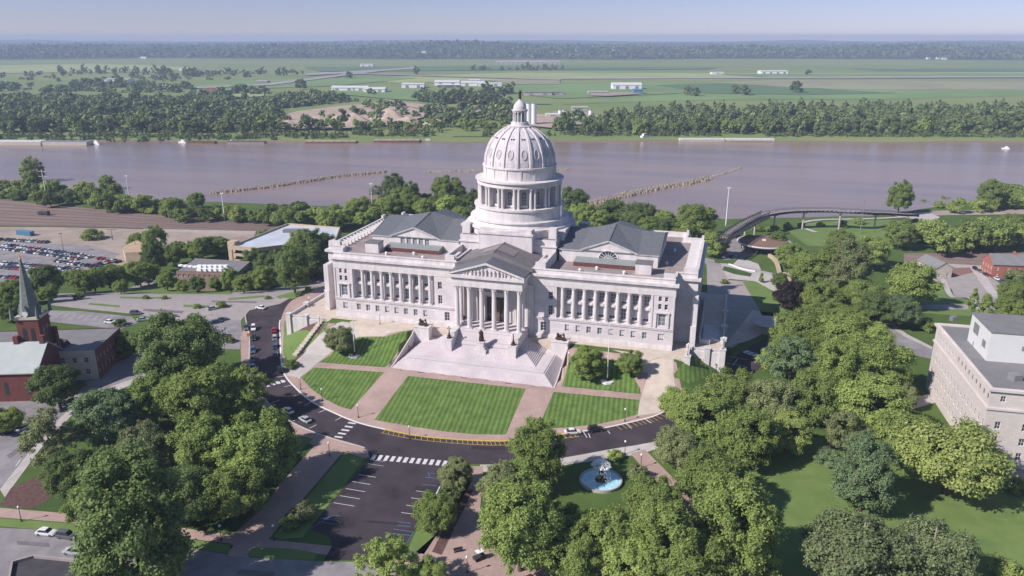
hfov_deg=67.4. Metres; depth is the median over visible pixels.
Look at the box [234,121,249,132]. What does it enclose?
riverside tree
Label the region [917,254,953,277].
stone house
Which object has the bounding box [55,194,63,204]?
tree
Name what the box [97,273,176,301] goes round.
street
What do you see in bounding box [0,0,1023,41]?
sky
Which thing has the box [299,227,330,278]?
tree
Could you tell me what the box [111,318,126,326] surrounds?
shrub
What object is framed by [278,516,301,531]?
shrub
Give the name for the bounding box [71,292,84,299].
shrub
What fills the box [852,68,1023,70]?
field
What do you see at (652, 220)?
tree
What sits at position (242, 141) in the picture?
barge
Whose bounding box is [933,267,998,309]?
parking lot
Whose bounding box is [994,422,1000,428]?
window
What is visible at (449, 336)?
lamp standard
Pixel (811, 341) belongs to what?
tree
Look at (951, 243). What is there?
tree
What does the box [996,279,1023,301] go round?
tree
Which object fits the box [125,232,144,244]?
tree
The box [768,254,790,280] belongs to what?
retaining wall
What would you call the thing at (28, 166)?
tree
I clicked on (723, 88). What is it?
field
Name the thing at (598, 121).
riverside tree
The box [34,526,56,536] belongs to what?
parked car
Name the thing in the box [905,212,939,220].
overlook plaza
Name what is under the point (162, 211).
tree
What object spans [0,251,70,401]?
church
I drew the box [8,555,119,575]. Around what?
corner building
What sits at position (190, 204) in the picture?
shrub
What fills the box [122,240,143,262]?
warehouse
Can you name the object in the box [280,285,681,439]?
forecourt paving
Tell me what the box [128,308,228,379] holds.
tree
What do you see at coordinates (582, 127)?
riverside tree
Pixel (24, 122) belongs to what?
riverside tree
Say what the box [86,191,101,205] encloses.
tree
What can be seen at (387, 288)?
window
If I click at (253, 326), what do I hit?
parked car
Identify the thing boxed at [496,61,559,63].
long building
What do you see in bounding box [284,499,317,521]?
shrub
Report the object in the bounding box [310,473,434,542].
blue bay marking
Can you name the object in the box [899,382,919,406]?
tree
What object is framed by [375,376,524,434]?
lawn
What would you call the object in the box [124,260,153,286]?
tree
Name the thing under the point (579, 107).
shed
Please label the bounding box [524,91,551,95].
apartment row
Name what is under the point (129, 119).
riverside tree
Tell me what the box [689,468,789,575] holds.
tree
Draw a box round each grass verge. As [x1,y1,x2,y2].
[0,518,232,552]
[88,303,119,306]
[119,285,231,293]
[120,297,171,298]
[183,305,208,307]
[228,295,264,299]
[232,271,322,292]
[247,547,317,559]
[276,290,299,298]
[284,287,313,298]
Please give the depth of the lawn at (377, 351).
257.22 m
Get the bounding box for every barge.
[0,140,45,144]
[42,140,93,145]
[187,140,216,143]
[227,140,266,143]
[305,140,356,142]
[374,139,419,142]
[678,138,724,141]
[725,138,774,140]
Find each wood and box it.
[0,70,513,131]
[561,97,1023,133]
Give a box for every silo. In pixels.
[526,103,530,123]
[531,103,536,123]
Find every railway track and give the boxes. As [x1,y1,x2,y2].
[0,203,283,224]
[0,210,278,226]
[0,213,276,227]
[0,217,272,228]
[0,220,262,229]
[0,223,256,231]
[1,207,281,225]
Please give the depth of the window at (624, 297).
249.33 m
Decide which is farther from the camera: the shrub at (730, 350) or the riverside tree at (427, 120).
the riverside tree at (427, 120)
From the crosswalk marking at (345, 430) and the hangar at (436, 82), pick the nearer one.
the crosswalk marking at (345, 430)
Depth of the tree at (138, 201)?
551.43 m
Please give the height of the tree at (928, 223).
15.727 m
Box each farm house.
[104,78,133,81]
[206,87,215,91]
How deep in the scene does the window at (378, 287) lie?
273.76 m
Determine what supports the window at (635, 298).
in the capitol building at (517, 250)
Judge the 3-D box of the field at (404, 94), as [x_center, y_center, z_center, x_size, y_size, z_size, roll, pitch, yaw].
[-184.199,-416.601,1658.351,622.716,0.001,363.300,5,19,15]
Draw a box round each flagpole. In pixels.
[349,302,360,358]
[601,324,613,384]
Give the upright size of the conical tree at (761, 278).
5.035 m
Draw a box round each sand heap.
[284,120,297,125]
[303,115,325,124]
[343,112,369,122]
[369,108,403,119]
[393,116,418,124]
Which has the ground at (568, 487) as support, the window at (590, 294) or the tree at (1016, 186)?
the tree at (1016, 186)
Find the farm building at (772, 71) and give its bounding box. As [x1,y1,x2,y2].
[757,70,787,73]
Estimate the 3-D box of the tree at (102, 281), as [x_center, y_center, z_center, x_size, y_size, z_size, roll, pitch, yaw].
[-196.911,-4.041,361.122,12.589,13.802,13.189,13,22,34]
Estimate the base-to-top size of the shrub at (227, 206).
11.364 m
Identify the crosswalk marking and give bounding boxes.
[267,380,285,386]
[335,422,355,437]
[370,454,446,465]
[743,350,758,355]
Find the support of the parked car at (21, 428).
on the street at (121, 371)
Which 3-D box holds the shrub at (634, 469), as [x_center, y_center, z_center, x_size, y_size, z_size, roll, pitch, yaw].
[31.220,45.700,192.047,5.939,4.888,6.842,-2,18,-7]
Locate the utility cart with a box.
[472,548,485,562]
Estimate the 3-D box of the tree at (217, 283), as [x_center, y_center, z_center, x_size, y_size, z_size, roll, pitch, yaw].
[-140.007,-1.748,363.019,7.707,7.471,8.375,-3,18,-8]
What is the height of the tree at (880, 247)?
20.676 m
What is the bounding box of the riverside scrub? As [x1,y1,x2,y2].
[0,126,1023,141]
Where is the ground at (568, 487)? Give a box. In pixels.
[0,39,1023,561]
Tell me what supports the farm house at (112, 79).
on the ground at (568, 487)
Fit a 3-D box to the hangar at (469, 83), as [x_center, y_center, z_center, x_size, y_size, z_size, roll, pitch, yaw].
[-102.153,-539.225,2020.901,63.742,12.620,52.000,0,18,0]
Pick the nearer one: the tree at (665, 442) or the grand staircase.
the tree at (665, 442)
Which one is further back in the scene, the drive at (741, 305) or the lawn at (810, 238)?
the lawn at (810, 238)
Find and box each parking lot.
[0,241,118,283]
[46,274,324,320]
[48,310,136,328]
[186,318,239,348]
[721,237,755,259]
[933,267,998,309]
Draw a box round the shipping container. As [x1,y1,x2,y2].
[15,229,34,235]
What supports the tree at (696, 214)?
on the ground at (568, 487)
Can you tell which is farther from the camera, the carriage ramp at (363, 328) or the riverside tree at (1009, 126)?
the riverside tree at (1009, 126)
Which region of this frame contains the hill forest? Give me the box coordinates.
[0,39,1023,58]
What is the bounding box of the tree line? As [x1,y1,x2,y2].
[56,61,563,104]
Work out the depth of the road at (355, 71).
2768.39 m
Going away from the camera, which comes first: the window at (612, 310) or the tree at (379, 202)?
the window at (612, 310)
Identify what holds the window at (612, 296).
in the capitol building at (517, 250)
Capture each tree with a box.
[0,115,21,131]
[0,116,6,130]
[0,179,11,190]
[0,278,19,302]
[0,299,19,321]
[0,406,26,432]
[10,179,30,189]
[13,115,27,130]
[16,405,84,468]
[17,155,45,182]
[20,176,41,190]
[23,363,87,408]
[26,117,44,130]
[27,264,66,291]
[28,190,43,203]
[36,283,58,300]
[37,448,95,500]
[39,179,61,193]
[39,191,58,206]
[41,117,59,129]
[51,184,67,192]
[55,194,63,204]
[57,189,74,204]
[59,483,94,523]
[62,269,81,283]
[64,113,79,129]
[65,435,197,575]
[67,270,96,292]
[67,385,143,452]
[70,123,85,131]
[72,181,94,196]
[74,190,88,202]
[77,119,90,131]
[82,267,107,291]
[83,440,120,473]
[85,121,94,129]
[86,187,103,195]
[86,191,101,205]
[92,123,105,130]
[94,192,116,211]
[97,174,115,190]
[99,117,114,130]
[101,263,129,288]
[102,183,124,198]
[106,113,120,129]
[111,199,126,213]
[111,279,128,293]
[113,331,137,357]
[114,194,133,209]
[114,418,178,472]
[117,263,126,271]
[121,197,133,211]
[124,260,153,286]
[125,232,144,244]
[125,372,174,427]
[126,116,135,127]
[128,117,141,130]
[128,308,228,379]
[130,194,152,212]
[135,263,160,284]
[136,112,149,125]
[138,240,167,266]
[140,224,168,252]
[143,125,152,132]
[143,195,159,203]
[148,123,159,131]
[152,359,240,422]
[154,270,176,290]
[155,123,165,131]
[157,410,227,475]
[158,205,167,215]
[158,463,219,524]
[159,197,171,205]
[162,197,187,215]
[162,244,184,265]
[165,120,178,131]
[167,209,178,218]
[170,240,184,251]
[172,208,192,221]
[174,279,188,291]
[177,116,189,132]
[180,81,190,87]
[181,241,191,255]
[184,121,197,131]
[184,192,205,205]
[186,236,215,258]
[186,276,205,292]
[187,84,196,89]
[187,247,201,258]
[188,118,203,130]
[190,206,199,216]
[195,207,213,221]
[197,463,271,520]
[203,122,209,130]
[207,124,219,132]
[208,276,222,290]
[209,204,220,212]
[210,236,229,256]
[210,404,303,487]
[219,111,236,130]
[219,123,229,131]
[219,267,238,291]
[222,363,275,412]
[227,204,245,221]
[231,274,254,292]
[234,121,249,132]
[239,247,267,269]
[245,270,265,289]
[246,210,256,221]
[250,120,266,130]
[250,265,278,290]
[251,250,275,270]
[255,113,272,127]
[255,229,268,235]
[256,203,278,223]
[266,119,276,130]
[268,266,278,288]
[269,206,298,225]
[272,249,285,254]
[274,243,312,292]
[275,121,291,131]
[278,415,295,434]
[284,229,300,250]
[290,124,297,130]
[290,201,309,210]
[291,204,305,222]
[294,228,328,279]
[295,79,306,88]
[298,115,313,129]
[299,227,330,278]
[300,209,316,224]
[307,206,323,223]
[311,119,328,129]
[314,209,335,225]
[320,233,335,260]
[322,325,355,353]
[324,113,336,130]
[326,204,341,211]
[326,210,343,226]
[335,208,354,226]
[336,108,350,129]
[343,196,369,215]
[346,71,352,77]
[352,532,420,575]
[353,212,370,226]
[354,122,363,130]
[363,121,370,130]
[364,204,382,221]
[368,121,377,129]
[368,185,382,194]
[371,196,389,213]
[372,115,381,126]
[378,121,385,127]
[380,172,405,195]
[381,198,408,216]
[386,187,407,199]
[387,117,396,129]
[389,123,397,129]
[397,120,403,130]
[400,180,421,196]
[401,193,421,213]
[403,122,411,130]
[405,119,415,127]
[409,554,448,575]
[410,197,432,213]
[411,488,457,535]
[413,66,419,73]
[421,192,431,199]
[422,124,430,131]
[424,115,434,124]
[428,194,440,200]
[430,117,439,125]
[430,175,465,197]
[430,199,436,211]
[432,202,438,211]
[436,195,461,209]
[436,455,473,490]
[437,121,444,130]
[452,205,469,217]
[456,118,466,127]
[460,187,477,210]
[461,120,471,129]
[467,124,474,130]
[471,118,479,127]
[474,459,525,503]
[476,467,566,575]
[477,119,483,127]
[483,124,493,130]
[490,122,497,127]
[498,117,507,127]
[505,413,567,486]
[538,515,605,575]
[550,497,579,519]
[552,121,562,129]
[554,110,570,132]
[562,186,590,207]
[568,204,578,217]
[568,344,609,379]
[573,202,596,225]
[573,503,632,569]
[580,120,588,132]
[585,120,601,132]
[588,206,610,225]
[593,119,601,131]
[596,200,620,223]
[598,532,665,575]
[601,123,607,131]
[610,199,624,208]
[612,121,621,129]
[613,203,643,221]
[616,350,644,375]
[621,118,630,130]
[621,472,688,517]
[623,208,652,226]
[624,200,656,216]
[626,492,707,575]
[631,120,645,132]
[636,214,658,229]
[650,125,658,131]
[652,208,676,223]
[653,425,700,470]
[655,527,734,575]
[656,218,671,230]
[656,385,693,418]
[661,123,670,131]
[666,217,676,228]
[669,384,733,445]
[670,122,679,132]
[670,221,700,237]
[672,440,756,511]
[674,116,687,132]
[674,203,719,231]
[683,85,691,93]
[689,116,700,132]
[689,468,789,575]
[690,87,700,95]
[696,229,712,237]
[698,119,709,131]
[701,231,731,256]
[703,365,757,409]
[705,118,717,132]
[712,403,781,467]
[720,120,733,132]
[730,84,738,92]
[730,119,741,132]
[737,121,749,133]
[738,84,750,94]
[738,543,785,575]
[741,378,798,418]
[745,117,758,131]
[753,339,797,376]
[754,118,768,132]
[756,335,822,383]
[758,273,763,282]
[767,123,775,131]
[767,306,825,341]
[767,329,820,376]
[768,230,787,240]
[769,119,782,130]
[770,272,788,285]
[771,280,808,310]
[772,408,815,454]
[773,242,803,267]
[782,119,789,129]
[784,123,797,131]
[785,249,833,283]
[785,368,844,425]
[790,80,803,91]
[793,115,806,130]
[794,502,925,575]
[799,115,813,129]
[800,280,843,306]
[801,301,831,324]
[807,339,869,402]
[812,335,829,352]
[813,122,825,130]
[815,310,871,341]
[820,300,850,319]
[821,337,846,354]
[822,229,856,253]
[823,236,873,290]
[823,410,872,455]
[828,371,915,429]
[828,427,899,513]
[829,122,839,133]
[837,121,847,131]
[837,331,867,343]
[838,280,853,304]
[839,118,850,130]
[840,333,917,384]
[842,279,873,306]
[845,280,887,306]
[845,305,871,326]
[849,118,868,132]
[854,290,898,323]
[856,234,895,266]
[857,316,898,342]
[859,120,872,131]
[863,300,878,321]
[870,408,933,460]
[878,116,899,133]
[882,218,919,248]
[883,260,944,305]
[884,179,915,212]
[884,292,927,327]
[889,416,1018,499]
[891,116,907,132]
[892,513,984,575]
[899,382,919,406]
[901,117,917,130]
[910,125,919,132]
[912,224,929,243]
[916,115,930,131]
[917,218,948,228]
[923,220,965,255]
[923,232,948,250]
[930,125,941,132]
[935,115,949,124]
[943,227,967,243]
[945,197,966,212]
[948,123,963,132]
[954,218,993,252]
[960,231,974,249]
[965,288,979,307]
[971,126,980,133]
[973,200,990,212]
[973,230,992,248]
[975,178,1006,206]
[975,293,993,312]
[977,216,991,225]
[984,219,1017,251]
[986,115,998,131]
[989,111,1010,131]
[989,197,1000,210]
[991,294,1023,315]
[994,212,1023,223]
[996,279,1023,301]
[1000,192,1019,209]
[1000,196,1015,208]
[1001,124,1011,131]
[1001,182,1014,195]
[1005,183,1023,197]
[1005,199,1019,208]
[1010,114,1023,127]
[1010,222,1023,248]
[1011,187,1023,202]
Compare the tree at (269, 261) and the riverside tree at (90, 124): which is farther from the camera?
the riverside tree at (90, 124)
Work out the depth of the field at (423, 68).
3061.68 m
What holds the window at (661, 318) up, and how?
in the capitol building at (517, 250)
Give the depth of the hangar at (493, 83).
1981.32 m
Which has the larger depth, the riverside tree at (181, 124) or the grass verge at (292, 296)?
the riverside tree at (181, 124)
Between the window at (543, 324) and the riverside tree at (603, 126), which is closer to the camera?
the window at (543, 324)
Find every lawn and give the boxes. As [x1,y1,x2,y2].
[24,445,318,530]
[274,453,363,538]
[283,321,327,360]
[288,435,312,457]
[301,367,383,408]
[320,331,411,366]
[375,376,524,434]
[409,478,471,553]
[542,392,639,427]
[562,359,640,393]
[674,358,714,383]
[693,436,1023,575]
[742,281,793,315]
[789,220,917,245]
[891,281,970,316]
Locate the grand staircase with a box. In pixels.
[390,322,570,387]
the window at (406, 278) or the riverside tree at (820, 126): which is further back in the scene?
the riverside tree at (820, 126)
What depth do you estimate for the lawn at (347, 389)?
239.82 m
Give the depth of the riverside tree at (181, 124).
1017.08 m
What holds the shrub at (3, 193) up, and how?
on the ground at (568, 487)
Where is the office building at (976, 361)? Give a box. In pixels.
[926,312,1023,468]
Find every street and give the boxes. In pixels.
[0,321,241,488]
[0,528,375,575]
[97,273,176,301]
[870,319,931,358]
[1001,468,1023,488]
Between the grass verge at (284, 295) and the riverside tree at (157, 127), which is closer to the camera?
the grass verge at (284, 295)
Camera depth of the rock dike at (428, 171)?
744.76 m
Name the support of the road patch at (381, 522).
on the parking apron
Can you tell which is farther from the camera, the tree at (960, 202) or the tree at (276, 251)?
the tree at (960, 202)
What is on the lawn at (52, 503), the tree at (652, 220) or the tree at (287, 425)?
the tree at (287, 425)
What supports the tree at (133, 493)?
on the ground at (568, 487)
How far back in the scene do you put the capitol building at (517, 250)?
264.72 m
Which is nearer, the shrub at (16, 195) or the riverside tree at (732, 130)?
the shrub at (16, 195)
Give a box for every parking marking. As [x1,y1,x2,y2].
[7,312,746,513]
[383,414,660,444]
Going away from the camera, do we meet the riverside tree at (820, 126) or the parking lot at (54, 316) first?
the parking lot at (54, 316)
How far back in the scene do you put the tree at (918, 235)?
468.14 m
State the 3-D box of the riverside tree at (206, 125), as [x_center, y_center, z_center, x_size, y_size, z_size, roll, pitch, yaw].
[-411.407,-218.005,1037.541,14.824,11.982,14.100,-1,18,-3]
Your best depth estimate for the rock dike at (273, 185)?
683.09 m
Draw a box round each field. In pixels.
[0,64,203,72]
[176,76,410,93]
[233,92,263,96]
[306,66,710,71]
[329,89,548,103]
[385,72,1023,82]
[480,82,695,98]
[490,79,559,83]
[560,89,1023,104]
[658,83,885,94]
[696,80,1023,88]
[731,73,1023,76]
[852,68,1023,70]
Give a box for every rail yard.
[0,200,274,230]
[904,253,1023,264]
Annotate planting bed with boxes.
[1,477,58,508]
[300,322,324,333]
[432,489,473,554]
[723,266,751,275]
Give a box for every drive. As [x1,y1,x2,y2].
[246,287,769,463]
[707,280,759,347]
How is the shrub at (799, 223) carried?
on the lawn at (810, 238)
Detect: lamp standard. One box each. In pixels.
[447,326,451,338]
[511,333,515,345]
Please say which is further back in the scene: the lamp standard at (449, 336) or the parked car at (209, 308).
the parked car at (209, 308)
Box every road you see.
[182,67,411,88]
[304,67,413,74]
[320,72,559,79]
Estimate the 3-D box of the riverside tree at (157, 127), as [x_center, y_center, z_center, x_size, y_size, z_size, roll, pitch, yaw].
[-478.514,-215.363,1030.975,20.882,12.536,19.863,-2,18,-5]
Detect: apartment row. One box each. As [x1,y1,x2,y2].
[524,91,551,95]
[552,91,562,93]
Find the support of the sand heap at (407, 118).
on the sand yard at (295, 116)
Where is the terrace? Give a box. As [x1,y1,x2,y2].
[285,289,727,371]
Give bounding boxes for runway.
[560,76,1023,78]
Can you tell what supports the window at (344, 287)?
in the capitol building at (517, 250)
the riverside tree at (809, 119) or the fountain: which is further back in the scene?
the riverside tree at (809, 119)
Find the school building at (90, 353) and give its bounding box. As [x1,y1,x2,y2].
[0,327,123,379]
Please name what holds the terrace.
on the ground at (568, 487)
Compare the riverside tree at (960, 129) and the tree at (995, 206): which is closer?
the tree at (995, 206)
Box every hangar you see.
[331,86,354,90]
[352,86,369,90]
[364,87,387,91]
[401,83,425,87]
[434,80,460,85]
[438,84,460,87]
[461,81,484,85]
[478,82,501,85]
[611,82,641,88]
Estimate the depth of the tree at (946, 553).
148.34 m
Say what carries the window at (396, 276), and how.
in the capitol building at (517, 250)
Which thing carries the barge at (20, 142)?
on the river
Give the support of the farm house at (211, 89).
on the ground at (568, 487)
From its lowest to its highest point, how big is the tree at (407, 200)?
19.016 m
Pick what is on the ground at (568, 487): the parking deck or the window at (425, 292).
the parking deck
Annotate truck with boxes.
[37,211,49,215]
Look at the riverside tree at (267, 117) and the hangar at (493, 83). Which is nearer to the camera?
the riverside tree at (267, 117)
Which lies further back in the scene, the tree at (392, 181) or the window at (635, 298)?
the tree at (392, 181)
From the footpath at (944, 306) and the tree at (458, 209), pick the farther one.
the tree at (458, 209)
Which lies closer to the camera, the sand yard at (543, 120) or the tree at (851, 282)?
the tree at (851, 282)
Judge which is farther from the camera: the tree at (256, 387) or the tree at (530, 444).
the tree at (256, 387)
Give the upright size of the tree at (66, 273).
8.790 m
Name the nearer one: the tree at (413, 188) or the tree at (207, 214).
the tree at (207, 214)
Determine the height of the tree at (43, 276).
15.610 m
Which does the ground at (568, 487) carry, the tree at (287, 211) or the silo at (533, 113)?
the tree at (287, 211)
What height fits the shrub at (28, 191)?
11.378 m
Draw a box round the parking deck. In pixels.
[227,223,341,260]
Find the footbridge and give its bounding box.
[716,207,918,242]
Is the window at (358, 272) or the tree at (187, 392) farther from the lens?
the window at (358, 272)
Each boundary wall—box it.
[143,229,255,233]
[949,264,981,267]
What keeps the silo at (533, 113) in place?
on the sand yard at (543, 120)
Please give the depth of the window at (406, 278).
269.32 m
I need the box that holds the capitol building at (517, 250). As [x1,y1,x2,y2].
[323,90,707,350]
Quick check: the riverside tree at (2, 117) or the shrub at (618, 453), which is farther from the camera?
the riverside tree at (2, 117)
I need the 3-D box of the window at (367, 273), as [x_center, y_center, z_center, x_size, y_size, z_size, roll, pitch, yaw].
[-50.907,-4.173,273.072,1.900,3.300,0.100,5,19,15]
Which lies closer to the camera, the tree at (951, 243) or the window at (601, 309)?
the window at (601, 309)
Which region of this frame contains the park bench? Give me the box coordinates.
[453,546,462,552]
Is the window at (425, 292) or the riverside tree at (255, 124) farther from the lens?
the riverside tree at (255, 124)
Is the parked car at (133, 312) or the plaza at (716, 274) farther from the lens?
the plaza at (716, 274)
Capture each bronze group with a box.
[418,318,427,326]
[555,333,565,340]
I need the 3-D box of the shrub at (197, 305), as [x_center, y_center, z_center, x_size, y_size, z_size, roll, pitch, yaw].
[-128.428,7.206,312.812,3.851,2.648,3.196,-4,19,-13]
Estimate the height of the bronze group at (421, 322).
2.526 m
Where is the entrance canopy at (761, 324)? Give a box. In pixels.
[751,315,777,334]
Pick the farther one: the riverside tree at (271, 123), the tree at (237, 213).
the riverside tree at (271, 123)
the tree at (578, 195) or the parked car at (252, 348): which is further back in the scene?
the tree at (578, 195)
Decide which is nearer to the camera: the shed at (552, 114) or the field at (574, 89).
the shed at (552, 114)
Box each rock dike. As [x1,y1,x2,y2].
[209,170,386,193]
[424,168,567,172]
[587,176,712,205]
[712,167,741,175]
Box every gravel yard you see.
[0,227,254,265]
[552,111,597,123]
[590,92,637,95]
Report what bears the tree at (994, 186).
on the ground at (568, 487)
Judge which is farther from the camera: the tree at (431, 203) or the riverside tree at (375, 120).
the riverside tree at (375, 120)
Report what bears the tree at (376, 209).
on the ground at (568, 487)
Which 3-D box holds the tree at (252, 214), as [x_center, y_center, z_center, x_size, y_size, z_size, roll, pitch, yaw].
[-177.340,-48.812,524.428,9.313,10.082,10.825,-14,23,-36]
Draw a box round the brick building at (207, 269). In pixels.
[176,258,250,290]
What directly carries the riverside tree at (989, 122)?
on the ground at (568, 487)
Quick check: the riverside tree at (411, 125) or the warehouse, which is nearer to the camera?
the warehouse
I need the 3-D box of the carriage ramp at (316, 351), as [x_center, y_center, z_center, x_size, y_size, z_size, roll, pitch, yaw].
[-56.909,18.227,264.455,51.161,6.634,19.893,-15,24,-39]
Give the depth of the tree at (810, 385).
214.22 m
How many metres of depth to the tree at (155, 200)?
567.02 m
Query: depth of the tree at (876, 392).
207.10 m
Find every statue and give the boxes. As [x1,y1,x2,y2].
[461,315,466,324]
[474,329,487,354]
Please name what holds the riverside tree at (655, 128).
on the ground at (568, 487)
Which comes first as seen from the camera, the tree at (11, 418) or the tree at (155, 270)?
the tree at (11, 418)
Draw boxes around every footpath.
[227,444,343,556]
[376,466,635,575]
[630,450,753,572]
[803,216,907,231]
[907,394,934,410]
[921,305,967,308]
[929,209,1023,215]
[941,279,979,308]
[970,267,997,297]
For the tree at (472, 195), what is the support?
on the ground at (568, 487)
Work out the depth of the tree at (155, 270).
388.27 m
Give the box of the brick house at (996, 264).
[981,251,1023,278]
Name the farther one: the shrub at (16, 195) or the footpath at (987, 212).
the shrub at (16, 195)
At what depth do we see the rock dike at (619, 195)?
648.19 m
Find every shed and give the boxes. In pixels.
[545,113,559,115]
[571,106,587,109]
[587,91,607,93]
[632,89,642,93]
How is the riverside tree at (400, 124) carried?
on the ground at (568, 487)
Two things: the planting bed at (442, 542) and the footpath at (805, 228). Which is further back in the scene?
the footpath at (805, 228)
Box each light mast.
[725,187,730,231]
[860,200,866,232]
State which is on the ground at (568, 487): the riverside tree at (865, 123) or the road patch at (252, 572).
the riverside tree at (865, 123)
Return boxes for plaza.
[705,258,728,292]
[720,258,793,291]
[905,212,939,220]
[944,267,972,278]
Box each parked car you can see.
[0,427,15,435]
[14,424,27,432]
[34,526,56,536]
[55,528,77,540]
[62,545,78,555]
[103,319,114,323]
[129,310,141,314]
[136,317,148,321]
[206,306,218,310]
[209,319,221,323]
[217,317,228,320]
[244,323,248,329]
[250,345,255,353]
[250,355,255,362]
[251,323,255,330]
[251,334,255,340]
[255,305,265,309]
[272,334,276,340]
[272,342,277,349]
[272,352,277,357]
[276,365,283,372]
[281,407,293,414]
[298,415,311,423]
[564,428,581,434]
[587,424,603,432]
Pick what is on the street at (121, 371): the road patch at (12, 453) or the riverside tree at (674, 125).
the road patch at (12, 453)
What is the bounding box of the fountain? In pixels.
[580,459,621,493]
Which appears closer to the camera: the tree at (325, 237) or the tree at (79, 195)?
the tree at (325, 237)
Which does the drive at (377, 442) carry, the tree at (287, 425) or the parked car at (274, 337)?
the parked car at (274, 337)
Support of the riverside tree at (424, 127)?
on the ground at (568, 487)
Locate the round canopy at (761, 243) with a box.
[737,235,789,254]
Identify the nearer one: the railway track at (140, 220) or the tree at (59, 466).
the tree at (59, 466)
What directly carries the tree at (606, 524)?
on the ground at (568, 487)
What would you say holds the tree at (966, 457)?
on the lawn at (797, 486)
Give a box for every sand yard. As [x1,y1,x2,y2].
[275,103,433,128]
[386,99,557,127]
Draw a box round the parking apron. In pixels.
[310,457,442,559]
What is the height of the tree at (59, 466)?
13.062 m
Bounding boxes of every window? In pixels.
[4,382,9,394]
[342,285,347,294]
[357,271,360,279]
[358,284,361,293]
[366,272,369,280]
[367,285,370,294]
[376,273,379,281]
[376,286,379,295]
[385,274,388,281]
[386,287,389,296]
[395,275,398,282]
[395,288,399,297]
[404,275,408,283]
[405,289,408,298]
[414,276,417,284]
[415,290,418,298]
[424,277,427,285]
[424,290,428,299]
[438,295,441,303]
[445,312,449,320]
[541,322,545,330]
[548,306,552,314]
[566,290,571,298]
[566,304,570,313]
[577,291,582,299]
[577,305,581,314]
[587,306,592,315]
[588,292,593,300]
[598,307,603,316]
[599,293,604,301]
[609,308,614,317]
[610,293,615,302]
[620,309,626,318]
[621,295,626,303]
[632,296,638,304]
[632,310,637,320]
[642,332,646,338]
[643,311,648,321]
[644,296,649,305]
[658,314,665,325]
[658,334,663,340]
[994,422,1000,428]
[1015,453,1020,459]
[1018,439,1023,445]
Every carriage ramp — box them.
[287,321,387,376]
[350,321,413,336]
[615,350,674,415]
[622,351,673,372]
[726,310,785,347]
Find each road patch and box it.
[7,448,19,457]
[16,540,48,546]
[143,309,183,312]
[211,301,256,302]
[237,569,275,575]
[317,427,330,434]
[363,520,399,524]
[413,486,437,491]
[471,446,508,449]
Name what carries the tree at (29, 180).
on the ground at (568, 487)
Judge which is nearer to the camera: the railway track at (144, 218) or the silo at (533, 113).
the railway track at (144, 218)
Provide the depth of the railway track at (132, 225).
517.87 m
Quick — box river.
[0,141,1023,218]
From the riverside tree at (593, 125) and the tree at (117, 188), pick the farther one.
the riverside tree at (593, 125)
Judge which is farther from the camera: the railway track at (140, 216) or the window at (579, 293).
the railway track at (140, 216)
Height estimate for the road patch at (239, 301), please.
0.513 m
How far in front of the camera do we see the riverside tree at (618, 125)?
1031.89 m
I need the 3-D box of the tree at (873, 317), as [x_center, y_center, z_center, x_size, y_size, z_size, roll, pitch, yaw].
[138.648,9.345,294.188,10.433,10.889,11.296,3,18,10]
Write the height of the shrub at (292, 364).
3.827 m
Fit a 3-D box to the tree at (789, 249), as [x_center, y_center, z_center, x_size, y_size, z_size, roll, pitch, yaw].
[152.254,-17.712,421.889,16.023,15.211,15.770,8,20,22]
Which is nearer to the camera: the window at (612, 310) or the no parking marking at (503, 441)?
the no parking marking at (503, 441)
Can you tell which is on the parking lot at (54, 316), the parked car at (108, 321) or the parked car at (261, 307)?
the parked car at (108, 321)
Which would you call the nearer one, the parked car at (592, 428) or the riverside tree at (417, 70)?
the parked car at (592, 428)
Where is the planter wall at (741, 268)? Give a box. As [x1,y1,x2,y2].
[728,263,754,271]
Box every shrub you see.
[0,190,8,197]
[4,182,20,197]
[6,187,25,199]
[18,187,31,197]
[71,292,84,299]
[78,226,104,240]
[79,190,90,203]
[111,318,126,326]
[144,203,155,213]
[151,202,162,211]
[184,201,196,211]
[192,303,201,308]
[210,206,228,218]
[216,301,227,307]
[224,204,235,214]
[224,335,235,343]
[237,216,248,221]
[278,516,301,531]
[282,357,299,368]
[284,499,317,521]
[438,486,461,510]
[607,448,623,461]
[626,463,647,480]
[720,279,728,283]
[726,347,733,352]
[751,224,764,230]
[766,225,779,231]
[779,221,792,228]
[796,221,805,226]
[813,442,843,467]
[815,221,825,226]
[837,219,847,227]
[853,217,865,223]
[915,318,936,332]
[932,199,945,207]
[966,200,976,207]
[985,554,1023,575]
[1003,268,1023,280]
[1004,476,1023,495]
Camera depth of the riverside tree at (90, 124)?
1048.91 m
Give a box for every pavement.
[0,375,145,496]
[0,508,331,554]
[240,330,369,457]
[480,438,675,471]
[888,323,932,348]
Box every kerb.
[245,313,364,447]
[279,320,414,434]
[384,429,564,441]
[582,411,663,431]
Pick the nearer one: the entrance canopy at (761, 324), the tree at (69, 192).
the entrance canopy at (761, 324)
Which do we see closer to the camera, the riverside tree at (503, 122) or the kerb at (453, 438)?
the kerb at (453, 438)
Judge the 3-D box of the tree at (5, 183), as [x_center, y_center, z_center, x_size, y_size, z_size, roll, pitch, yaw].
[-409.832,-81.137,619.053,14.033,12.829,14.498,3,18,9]

